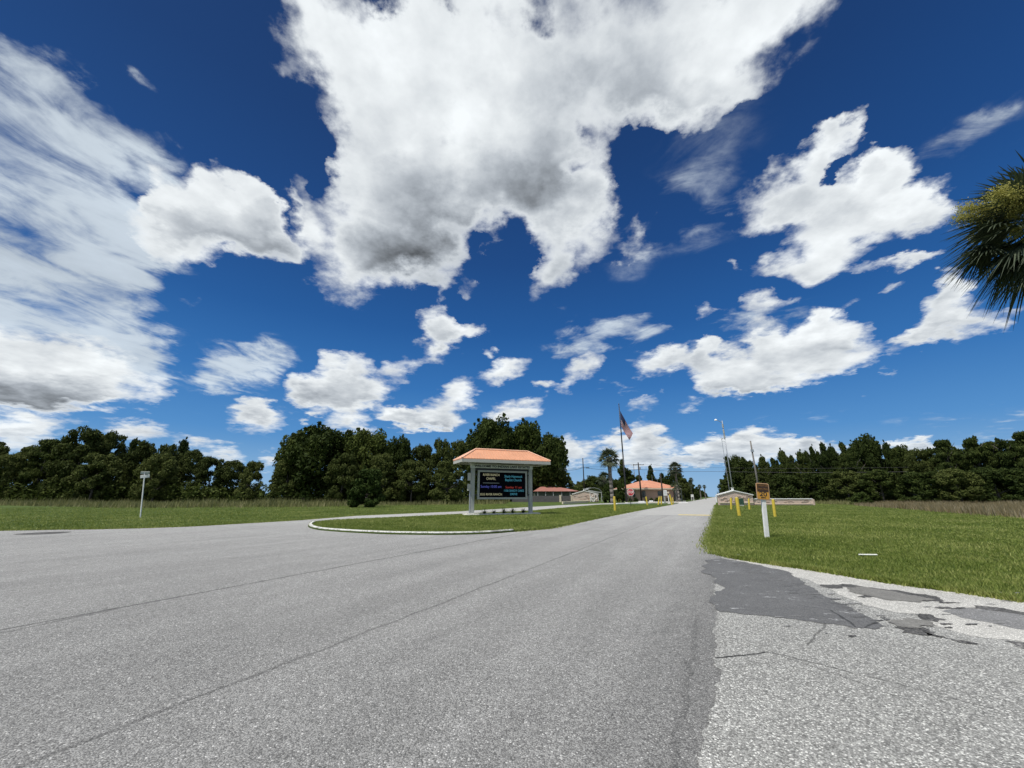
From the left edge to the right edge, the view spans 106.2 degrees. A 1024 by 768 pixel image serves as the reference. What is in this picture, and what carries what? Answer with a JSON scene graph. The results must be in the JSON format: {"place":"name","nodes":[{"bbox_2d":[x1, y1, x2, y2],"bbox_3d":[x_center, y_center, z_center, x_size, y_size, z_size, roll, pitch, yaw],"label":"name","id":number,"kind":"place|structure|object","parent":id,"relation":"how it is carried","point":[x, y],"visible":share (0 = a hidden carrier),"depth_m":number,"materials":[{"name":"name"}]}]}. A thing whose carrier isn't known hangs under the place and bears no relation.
{"place":"outdoors","nodes":[
{"label":"outdoors","id":0,"kind":"place"},
{"bbox_2d":[0,504,527,530],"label":"lawn grass","id":1,"kind":"structure","parent":0,"point":[189,514],"depth_m":32.80,"materials":[{"name":"plant"}]},
{"bbox_2d":[0,501,720,767],"bbox_3d":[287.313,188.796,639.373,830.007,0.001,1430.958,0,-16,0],"label":"road","id":2,"kind":"structure","parent":0,"point":[302,644],"depth_m":3.97,"materials":[{"name":"asphalt"}]},
{"bbox_2d":[309,521,511,532],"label":"kerb","id":3,"kind":"structure","parent":2,"relation":"on","point":[311,524],"depth_m":16.23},
{"bbox_2d":[308,503,677,534],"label":"grass island","id":4,"kind":"structure","parent":2,"relation":"on","point":[653,504],"depth_m":17.99,"materials":[{"name":"plant"}]},
{"bbox_2d":[453,448,550,513],"bbox_3d":[-0.832,8.336,32.859,8.094,5.469,2.799,7,-18,-22],"label":"community sign","id":5,"kind":"object","parent":4,"relation":"on","point":[502,474],"visible":1,"depth_m":32.73,"materials":[{"name":"orange paint"}]},
{"bbox_2d":[635,497,715,515],"bbox_3d":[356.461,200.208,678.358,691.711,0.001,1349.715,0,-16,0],"label":"road surface ahead","id":6,"kind":"object","parent":2,"relation":"attached to","point":[702,507],"visible":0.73,"depth_m":46.50,"materials":[{"name":"asphalt"}]},
{"bbox_2d":[308,505,664,532],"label":"lawn grass","id":7,"kind":"structure","parent":0,"point":[566,514],"depth_m":23.17,"materials":[{"name":"plant"}]},
{"bbox_2d":[0,497,1023,593],"bbox_3d":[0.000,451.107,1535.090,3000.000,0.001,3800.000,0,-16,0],"label":"ground","id":8,"kind":"structure","parent":0,"point":[536,504],"depth_m":30.27,"materials":[{"name":"plant"}]},
{"bbox_2d":[0,453,27,500],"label":"leafy tree","id":9,"kind":"object","parent":8,"relation":"on","point":[11,463],"visible":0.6,"depth_m":88.92,"materials":[{"name":"green plant"}]},
{"bbox_2d":[0,444,42,484],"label":"leafy tree","id":10,"kind":"object","parent":8,"relation":"on","point":[24,451],"visible":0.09,"depth_m":97.19,"materials":[{"name":"green plant"}]},
{"bbox_2d":[10,438,61,500],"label":"tree","id":11,"kind":"object","parent":8,"relation":"on","point":[30,469],"visible":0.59,"depth_m":92.05,"materials":[{"name":"green plant"}]},
{"bbox_2d":[35,425,112,497],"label":"leafy tree","id":12,"kind":"object","parent":8,"relation":"on","point":[67,454],"visible":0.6,"depth_m":90.10,"materials":[{"name":"green plant"}]},
{"bbox_2d":[59,452,123,500],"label":"leafy tree","id":13,"kind":"object","parent":8,"relation":"on","point":[103,469],"visible":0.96,"depth_m":84.16,"materials":[{"name":"green plant"}]},
{"bbox_2d":[80,430,127,489],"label":"leafy tree","id":14,"kind":"object","parent":8,"relation":"on","point":[113,440],"visible":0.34,"depth_m":96.71,"materials":[{"name":"green plant"}]},
{"bbox_2d":[114,437,137,489],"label":"pine tree","id":15,"kind":"object","parent":8,"relation":"on","point":[132,446],"visible":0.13,"depth_m":98.77,"materials":[{"name":"green plant"}]},
{"bbox_2d":[119,440,156,489],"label":"oak tree","id":16,"kind":"object","parent":8,"relation":"on","point":[145,449],"visible":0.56,"depth_m":92.32,"materials":[{"name":"green plant"}]},
{"bbox_2d":[0,477,276,503],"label":"underbrush","id":17,"kind":"object","parent":8,"relation":"on","point":[122,493],"visible":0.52,"depth_m":85.82,"materials":[{"name":"plant"}]},
{"bbox_2d":[128,452,180,501],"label":"leafy tree","id":18,"kind":"object","parent":8,"relation":"on","point":[153,463],"visible":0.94,"depth_m":84.31,"materials":[{"name":"green plant"}]},
{"bbox_2d":[146,443,182,488],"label":"oak tree","id":19,"kind":"object","parent":8,"relation":"on","point":[170,449],"visible":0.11,"depth_m":94.39,"materials":[{"name":"green plant"}]},
{"bbox_2d":[172,449,208,490],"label":"leafy tree","id":20,"kind":"object","parent":8,"relation":"on","point":[186,462],"visible":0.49,"depth_m":92.37,"materials":[{"name":"green plant"}]},
{"bbox_2d":[184,456,230,500],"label":"leafy tree","id":21,"kind":"object","parent":8,"relation":"on","point":[204,464],"visible":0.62,"depth_m":88.27,"materials":[{"name":"green plant"}]},
{"bbox_2d":[210,459,246,499],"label":"leafy tree","id":22,"kind":"object","parent":8,"relation":"on","point":[238,466],"visible":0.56,"depth_m":89.41,"materials":[{"name":"green plant"}]},
{"bbox_2d":[232,461,263,501],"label":"leafy tree","id":23,"kind":"object","parent":8,"relation":"on","point":[249,475],"visible":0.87,"depth_m":86.18,"materials":[{"name":"green plant"}]},
{"bbox_2d":[0,496,510,507],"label":"tall weeds","id":24,"kind":"object","parent":8,"relation":"on","point":[280,503],"visible":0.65,"depth_m":65.04,"materials":[{"name":"plant"}]},
{"bbox_2d":[267,456,300,498],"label":"leafy tree","id":25,"kind":"object","parent":8,"relation":"on","point":[282,467],"visible":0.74,"depth_m":85.67,"materials":[{"name":"green plant"}]},
{"bbox_2d":[272,432,297,497],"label":"oak tree","id":26,"kind":"object","parent":8,"relation":"on","point":[289,441],"visible":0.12,"depth_m":90.93,"materials":[{"name":"green plant"}]},
{"bbox_2d":[281,421,346,495],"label":"oak tree","id":27,"kind":"object","parent":8,"relation":"on","point":[312,452],"visible":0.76,"depth_m":86.64,"materials":[{"name":"green plant"}]},
{"bbox_2d":[321,453,359,500],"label":"leafy tree","id":28,"kind":"object","parent":8,"relation":"on","point":[346,465],"visible":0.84,"depth_m":84.20,"materials":[{"name":"green plant"}]},
{"bbox_2d":[346,465,385,507],"bbox_3d":[-21.637,15.266,57.502,5.705,6.389,5.558,6,-17,-18],"label":"shrub","id":29,"kind":"object","parent":8,"relation":"on","point":[370,487],"visible":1,"depth_m":56.72,"materials":[{"name":"green plant"}]},
{"bbox_2d":[343,427,391,487],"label":"oak tree","id":30,"kind":"object","parent":8,"relation":"on","point":[361,444],"visible":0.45,"depth_m":92.02,"materials":[{"name":"green plant"}]},
{"bbox_2d":[370,453,397,502],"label":"leafy tree","id":31,"kind":"object","parent":8,"relation":"on","point":[386,465],"visible":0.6,"depth_m":84.64,"materials":[{"name":"green plant"}]},
{"bbox_2d":[266,482,509,502],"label":"underbrush","id":32,"kind":"object","parent":8,"relation":"on","point":[313,496],"visible":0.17,"depth_m":86.31,"materials":[{"name":"green plant"}]},
{"bbox_2d":[385,434,416,500],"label":"oak tree","id":33,"kind":"object","parent":8,"relation":"on","point":[400,453],"visible":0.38,"depth_m":90.19,"materials":[{"name":"green plant"}]},
{"bbox_2d":[391,459,431,502],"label":"leafy tree","id":34,"kind":"object","parent":8,"relation":"on","point":[408,472],"visible":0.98,"depth_m":84.17,"materials":[{"name":"green plant"}]},
{"bbox_2d":[408,443,432,498],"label":"leafy tree","id":35,"kind":"object","parent":8,"relation":"on","point":[422,453],"visible":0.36,"depth_m":93.50,"materials":[{"name":"green plant"}]},
{"bbox_2d":[428,437,451,501],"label":"leafy tree","id":36,"kind":"object","parent":8,"relation":"on","point":[443,450],"visible":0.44,"depth_m":91.48,"materials":[{"name":"green plant"}]},
{"bbox_2d":[428,460,464,502],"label":"leafy tree","id":37,"kind":"object","parent":8,"relation":"on","point":[444,475],"visible":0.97,"depth_m":81.47,"materials":[{"name":"green plant"}]},
{"bbox_2d":[447,439,469,499],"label":"leafy tree","id":38,"kind":"object","parent":8,"relation":"on","point":[459,448],"visible":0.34,"depth_m":94.89,"materials":[{"name":"green plant"}]},
{"bbox_2d":[310,502,629,519],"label":"exit lane","id":39,"kind":"structure","parent":8,"relation":"on","point":[460,512],"depth_m":37.70,"materials":[{"name":"concrete"}]},
{"bbox_2d":[462,438,482,486],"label":"oak tree","id":40,"kind":"object","parent":8,"relation":"on","point":[473,444],"visible":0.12,"depth_m":119.42,"materials":[{"name":"green plant"}]},
{"bbox_2d":[463,412,518,475],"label":"oak tree","id":41,"kind":"object","parent":8,"relation":"on","point":[489,433],"visible":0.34,"depth_m":123.85,"materials":[{"name":"green plant"}]},
{"bbox_2d":[0,504,1023,602],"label":"edge grass","id":42,"kind":"structure","parent":8,"relation":"on","point":[711,535],"depth_m":8.80,"materials":[{"name":"plant"}]},
{"bbox_2d":[509,417,546,492],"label":"oak tree","id":43,"kind":"object","parent":8,"relation":"on","point":[526,436],"visible":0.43,"depth_m":126.38,"materials":[{"name":"green plant"}]},
{"bbox_2d":[532,431,569,491],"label":"oak tree","id":44,"kind":"object","parent":8,"relation":"on","point":[555,453],"visible":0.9,"depth_m":121.97,"materials":[{"name":"green plant"}]},
{"bbox_2d":[533,486,578,495],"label":"bungalow","id":45,"kind":"object","parent":8,"relation":"on","point":[566,492],"visible":0.48,"depth_m":116.38,"materials":[{"name":"orange paint"}]},
{"bbox_2d":[581,475,608,493],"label":"oak tree","id":46,"kind":"object","parent":8,"relation":"on","point":[591,480],"visible":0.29,"depth_m":175.56,"materials":[{"name":"green plant"}]},
{"bbox_2d":[596,448,620,502],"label":"palm tree","id":47,"kind":"object","parent":8,"relation":"on","point":[609,461],"visible":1,"depth_m":94.06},
{"bbox_2d":[616,482,627,501],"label":"shrub","id":48,"kind":"object","parent":8,"relation":"on","point":[621,494],"visible":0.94,"depth_m":109.57,"materials":[{"name":"green plant"}]},
{"bbox_2d":[616,459,630,498],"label":"pine tree","id":49,"kind":"object","parent":8,"relation":"on","point":[621,474],"visible":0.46,"depth_m":157.18,"materials":[{"name":"green plant"}]},
{"bbox_2d":[613,473,682,500],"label":"gatehouse","id":50,"kind":"object","parent":8,"relation":"on","point":[650,489],"visible":0.75,"depth_m":127.70,"materials":[{"name":"brown paint"}]},
{"bbox_2d":[667,461,683,500],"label":"palm tree","id":51,"kind":"object","parent":8,"relation":"on","point":[675,471],"visible":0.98,"depth_m":127.40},
{"bbox_2d":[678,477,692,500],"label":"leafy tree","id":52,"kind":"object","parent":8,"relation":"on","point":[686,491],"visible":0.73,"depth_m":151.47,"materials":[{"name":"green plant"}]},
{"bbox_2d":[717,477,731,493],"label":"leafy tree","id":53,"kind":"object","parent":8,"relation":"on","point":[724,482],"visible":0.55,"depth_m":113.55,"materials":[{"name":"green plant"}]},
{"bbox_2d":[723,454,736,487],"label":"pine tree","id":54,"kind":"object","parent":8,"relation":"on","point":[733,474],"visible":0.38,"depth_m":120.87,"materials":[{"name":"green plant"}]},
{"bbox_2d":[716,488,753,504],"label":"gate wall","id":55,"kind":"structure","parent":8,"relation":"on","point":[723,498],"depth_m":70.27,"materials":[{"name":"stone"}]},
{"bbox_2d":[730,455,752,488],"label":"oak tree","id":56,"kind":"object","parent":8,"relation":"on","point":[742,468],"visible":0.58,"depth_m":123.41,"materials":[{"name":"green plant"}]},
{"bbox_2d":[741,473,776,497],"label":"leafy tree","id":57,"kind":"object","parent":8,"relation":"on","point":[749,481],"visible":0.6,"depth_m":110.83,"materials":[{"name":"green plant"}]},
{"bbox_2d":[756,483,769,537],"bbox_3d":[9.839,4.981,14.916,0.546,2.234,0.128,0,-16,0],"label":"sign post","id":58,"kind":"object","parent":8,"relation":"on","point":[762,493],"visible":0.99,"depth_m":15.01,"materials":[{"name":"white paint"}]},
{"bbox_2d":[757,454,774,487],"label":"pine tree","id":59,"kind":"object","parent":8,"relation":"on","point":[762,469],"visible":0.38,"depth_m":123.02,"materials":[{"name":"green plant"}]},
{"bbox_2d":[753,498,814,504],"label":"wing wall","id":60,"kind":"structure","parent":8,"relation":"on","point":[793,501],"depth_m":70.28,"materials":[{"name":"stone"}]},
{"bbox_2d":[776,448,797,489],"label":"pine tree","id":61,"kind":"object","parent":8,"relation":"on","point":[783,460],"visible":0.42,"depth_m":119.04,"materials":[{"name":"green plant"}]},
{"bbox_2d":[769,473,809,497],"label":"leafy tree","id":62,"kind":"object","parent":8,"relation":"on","point":[778,480],"visible":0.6,"depth_m":106.70,"materials":[{"name":"green plant"}]},
{"bbox_2d":[795,449,811,482],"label":"pine tree","id":63,"kind":"object","parent":8,"relation":"on","point":[801,461],"visible":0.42,"depth_m":117.39,"materials":[{"name":"green plant"}]},
{"bbox_2d":[809,444,819,485],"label":"conifer tree","id":64,"kind":"object","parent":8,"relation":"on","point":[814,465],"visible":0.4,"depth_m":111.94,"materials":[{"name":"green plant"}]},
{"bbox_2d":[801,473,830,500],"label":"leafy tree","id":65,"kind":"object","parent":8,"relation":"on","point":[820,480],"visible":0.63,"depth_m":102.96,"materials":[{"name":"green plant"}]},
{"bbox_2d":[817,442,846,501],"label":"pine tree","id":66,"kind":"object","parent":8,"relation":"on","point":[824,458],"visible":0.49,"depth_m":107.77,"materials":[{"name":"green plant"}]},
{"bbox_2d":[827,443,838,470],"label":"pine tree","id":67,"kind":"object","parent":8,"relation":"on","point":[833,453],"visible":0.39,"depth_m":109.99,"materials":[{"name":"green plant"}]},
{"bbox_2d":[814,498,853,504],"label":"tall weeds","id":68,"kind":"object","parent":8,"relation":"on","point":[842,502],"visible":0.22,"depth_m":84.59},
{"bbox_2d":[837,441,849,485],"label":"pine tree","id":69,"kind":"object","parent":8,"relation":"on","point":[841,458],"visible":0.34,"depth_m":106.22,"materials":[{"name":"green plant"}]},
{"bbox_2d":[822,470,870,500],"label":"leafy tree","id":70,"kind":"object","parent":8,"relation":"on","point":[849,479],"visible":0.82,"depth_m":94.14,"materials":[{"name":"green plant"}]},
{"bbox_2d":[844,444,873,499],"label":"pine tree","id":71,"kind":"object","parent":8,"relation":"on","point":[852,454],"visible":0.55,"depth_m":97.98,"materials":[{"name":"green plant"}]},
{"bbox_2d":[847,491,873,503],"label":"shrub","id":72,"kind":"object","parent":8,"relation":"on","point":[856,498],"visible":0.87,"depth_m":74.87,"materials":[{"name":"green plant"}]},
{"bbox_2d":[697,557,1023,767],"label":"road apron","id":73,"kind":"object","parent":8,"relation":"on","point":[803,694],"visible":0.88,"depth_m":2.99,"materials":[{"name":"asphalt"}]},
{"bbox_2d":[701,558,883,628],"bbox_3d":[4.462,3.658,7.195,1.860,0.001,5.435,-6,-17,19],"label":"asphalt patch","id":74,"kind":"object","parent":73,"relation":"on","point":[749,592],"visible":1,"depth_m":5.91,"materials":[{"name":"asphalt"}]},
{"bbox_2d":[718,560,888,622],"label":"worn spots","id":75,"kind":"object","parent":73,"relation":"on","point":[759,571],"visible":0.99,"depth_m":6.28,"materials":[{"name":"asphalt"}]},
{"bbox_2d":[736,560,1023,641],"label":"bleached apron edge","id":76,"kind":"object","parent":73,"relation":"on","point":[985,630],"visible":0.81,"depth_m":5.59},
{"bbox_2d":[820,584,943,601],"bbox_3d":[6.002,3.397,6.306,0.713,0.001,1.487,13,-21,-38],"label":"pothole","id":77,"kind":"object","parent":76,"relation":"on","point":[935,598],"visible":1,"depth_m":6.29,"materials":[{"name":"asphalt"}]},
{"bbox_2d":[847,587,933,601],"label":"pothole floor","id":78,"kind":"structure","parent":77,"relation":"on","point":[885,594],"depth_m":6.08,"materials":[{"name":"asphalt"}]},
{"bbox_2d":[944,607,1023,629],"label":"asphalt patch","id":79,"kind":"object","parent":76,"relation":"on","point":[1015,621],"visible":1,"depth_m":4.98,"materials":[{"name":"asphalt"}]},
{"bbox_2d":[968,605,1023,614],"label":"pothole","id":80,"kind":"object","parent":76,"relation":"on","point":[999,609],"visible":1,"depth_m":5.28,"materials":[{"name":"asphalt"}]},
{"bbox_2d":[775,592,1016,627],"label":"worn spots","id":81,"kind":"object","parent":73,"relation":"on","point":[884,615],"visible":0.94,"depth_m":5.01,"materials":[{"name":"asphalt"}]},
{"bbox_2d":[888,618,933,627],"bbox_3d":[4.896,2.928,4.720,0.626,0.001,0.334,6,-17,-19],"label":"dirt patch","id":82,"kind":"object","parent":73,"relation":"on","point":[911,623],"visible":1,"depth_m":4.72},
{"bbox_2d":[848,595,976,636],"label":"worn spots","id":83,"kind":"object","parent":73,"relation":"on","point":[863,596],"visible":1,"depth_m":5.32,"materials":[{"name":"asphalt"}]},
{"bbox_2d":[896,626,933,634],"bbox_3d":[4.688,2.859,4.472,0.490,0.001,0.326,8,-18,-25],"label":"pothole","id":84,"kind":"object","parent":73,"relation":"on","point":[922,631],"visible":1,"depth_m":4.45,"materials":[{"name":"asphalt"}]},
{"bbox_2d":[718,484,1007,501],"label":"underbrush","id":85,"kind":"object","parent":8,"relation":"on","point":[797,494],"visible":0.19,"depth_m":103.03,"materials":[{"name":"green plant"}]},
{"bbox_2d":[714,503,1023,595],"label":"lawn grass","id":86,"kind":"structure","parent":8,"relation":"on","point":[897,550],"depth_m":13.10,"materials":[{"name":"plant"}]},
{"bbox_2d":[850,433,891,486],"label":"oak tree","id":87,"kind":"object","parent":8,"relation":"on","point":[869,451],"visible":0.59,"depth_m":100.51,"materials":[{"name":"green plant"}]},
{"bbox_2d":[855,469,909,501],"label":"leafy tree","id":88,"kind":"object","parent":8,"relation":"on","point":[882,479],"visible":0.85,"depth_m":88.52,"materials":[{"name":"green plant"}]},
{"bbox_2d":[882,440,893,486],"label":"pine tree","id":89,"kind":"object","parent":8,"relation":"on","point":[886,449],"visible":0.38,"depth_m":102.44,"materials":[{"name":"green plant"}]},
{"bbox_2d":[888,443,917,487],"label":"leafy tree","id":90,"kind":"object","parent":8,"relation":"on","point":[898,453],"visible":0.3,"depth_m":98.25,"materials":[{"name":"green plant"}]},
{"bbox_2d":[902,447,934,496],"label":"leafy tree","id":91,"kind":"object","parent":8,"relation":"on","point":[911,463],"visible":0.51,"depth_m":93.71,"materials":[{"name":"green plant"}]},
{"bbox_2d":[892,471,953,501],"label":"leafy tree","id":92,"kind":"object","parent":8,"relation":"on","point":[921,481],"visible":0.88,"depth_m":81.87,"materials":[{"name":"green plant"}]},
{"bbox_2d":[926,439,970,500],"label":"conifer tree","id":93,"kind":"object","parent":8,"relation":"on","point":[941,449],"visible":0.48,"depth_m":90.45,"materials":[{"name":"green plant"}]},
{"bbox_2d":[928,468,987,502],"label":"leafy tree","id":94,"kind":"object","parent":8,"relation":"on","point":[951,478],"visible":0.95,"depth_m":77.97,"materials":[{"name":"green plant"}]},
{"bbox_2d":[948,446,975,468],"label":"leafy tree","id":95,"kind":"object","parent":8,"relation":"on","point":[957,462],"visible":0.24,"depth_m":93.97,"materials":[{"name":"green plant"}]},
{"bbox_2d":[936,150,1023,329],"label":"palm tree","id":96,"kind":"object","parent":8,"relation":"on","point":[995,216],"visible":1,"depth_m":10.46,"materials":[{"name":"plant"}]},
{"bbox_2d":[960,435,1006,494],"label":"conifer tree","id":97,"kind":"object","parent":8,"relation":"on","point":[977,454],"visible":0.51,"depth_m":88.34,"materials":[{"name":"green plant"}]},
{"bbox_2d":[980,440,1002,464],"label":"conifer tree","id":98,"kind":"object","parent":8,"relation":"on","point":[986,445],"visible":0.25,"depth_m":90.74,"materials":[{"name":"green plant"}]},
{"bbox_2d":[971,467,1023,501],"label":"leafy tree","id":99,"kind":"object","parent":8,"relation":"on","point":[992,478],"visible":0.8,"depth_m":75.74,"materials":[{"name":"green plant"}]},
{"bbox_2d":[992,437,1023,488],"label":"conifer tree","id":100,"kind":"object","parent":8,"relation":"on","point":[1006,456],"visible":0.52,"depth_m":84.65,"materials":[{"name":"green plant"}]},
{"bbox_2d":[1004,430,1023,468],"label":"conifer tree","id":101,"kind":"object","parent":8,"relation":"on","point":[1018,437],"visible":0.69,"depth_m":83.50,"materials":[{"name":"green plant"}]},
{"bbox_2d":[1004,468,1023,495],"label":"leafy tree","id":102,"kind":"object","parent":8,"relation":"on","point":[1018,471],"visible":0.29,"depth_m":76.66,"materials":[{"name":"green plant"}]},
{"bbox_2d":[0,0,1023,496],"label":"sky","id":103,"kind":"structure","parent":0,"point":[233,228],"materials":[{"name":"blue"}]},
{"bbox_2d":[512,495,572,501],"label":"wing wall","id":104,"kind":"structure","parent":0,"point":[559,498],"depth_m":110.70,"materials":[{"name":"beige paint"}]},
{"bbox_2d":[572,489,598,501],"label":"gate wall","id":105,"kind":"structure","parent":0,"point":[584,495],"depth_m":109.43,"materials":[{"name":"stone"}]},
{"bbox_2d":[854,499,1023,517],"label":"dry tall grass","id":106,"kind":"structure","parent":0,"point":[1005,508],"depth_m":44.29,"materials":[{"name":"plant"}]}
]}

